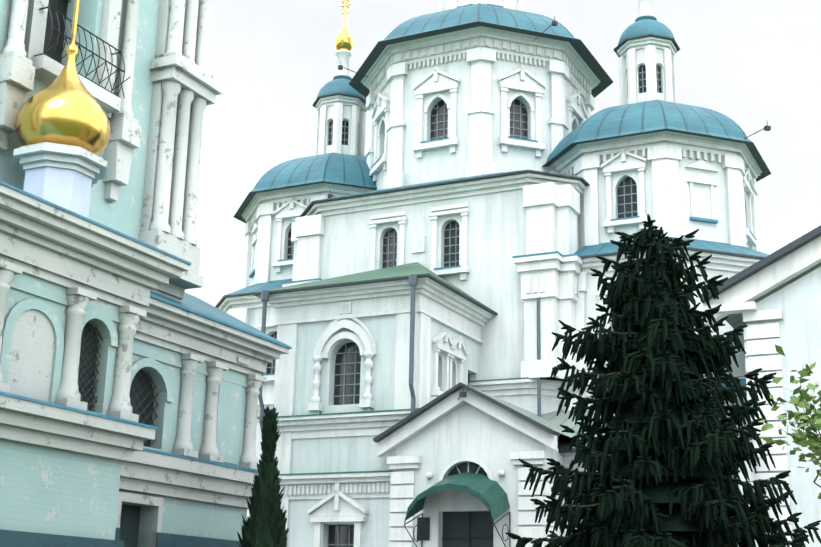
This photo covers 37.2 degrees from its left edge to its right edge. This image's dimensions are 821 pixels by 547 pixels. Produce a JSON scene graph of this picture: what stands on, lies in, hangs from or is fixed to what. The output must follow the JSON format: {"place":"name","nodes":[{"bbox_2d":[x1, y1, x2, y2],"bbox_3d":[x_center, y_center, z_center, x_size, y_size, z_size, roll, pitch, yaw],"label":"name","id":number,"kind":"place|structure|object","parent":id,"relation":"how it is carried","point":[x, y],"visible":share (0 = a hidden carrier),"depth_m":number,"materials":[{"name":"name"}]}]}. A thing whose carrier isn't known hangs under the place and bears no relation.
{"place":"outdoors","nodes":[
{"label":"outdoors","id":0,"kind":"place"},
{"bbox_2d":[237,406,289,546],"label":"thuja tree","id":1,"kind":"object","parent":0,"point":[264,525],"visible":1,"depth_m":21.33,"materials":[{"name":"green plant"}]},
{"bbox_2d":[185,0,820,306],"label":"sky","id":2,"kind":"structure","parent":0,"point":[753,63],"materials":[{"name":"white"}]},
{"bbox_2d":[700,225,820,546],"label":"building","id":3,"kind":"structure","parent":0,"point":[772,300],"depth_m":30.03,"materials":[{"name":"white paint"}]},
{"bbox_3d":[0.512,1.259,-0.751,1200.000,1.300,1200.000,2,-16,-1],"label":"ground","id":4,"kind":"structure","parent":0,"visible":0},
{"bbox_2d":[0,0,291,546],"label":"bell tower","id":5,"kind":"structure","parent":4,"relation":"on","point":[132,379],"depth_m":19.61,"materials":[{"name":"blue paint"}]},
{"bbox_2d":[215,0,770,546],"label":"church","id":6,"kind":"structure","parent":4,"relation":"on","point":[419,282],"depth_m":35.98,"materials":[{"name":"white paint"}]},
{"bbox_2d":[506,214,820,546],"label":"spruce tree","id":7,"kind":"object","parent":4,"relation":"on","point":[667,454],"visible":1,"depth_m":21.88,"materials":[{"name":"green plant"}]},
{"bbox_2d":[757,345,820,498],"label":"broadleaf tree","id":8,"kind":"object","parent":4,"relation":"on","point":[802,400],"visible":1,"depth_m":16.65,"materials":[{"name":"green plant"}]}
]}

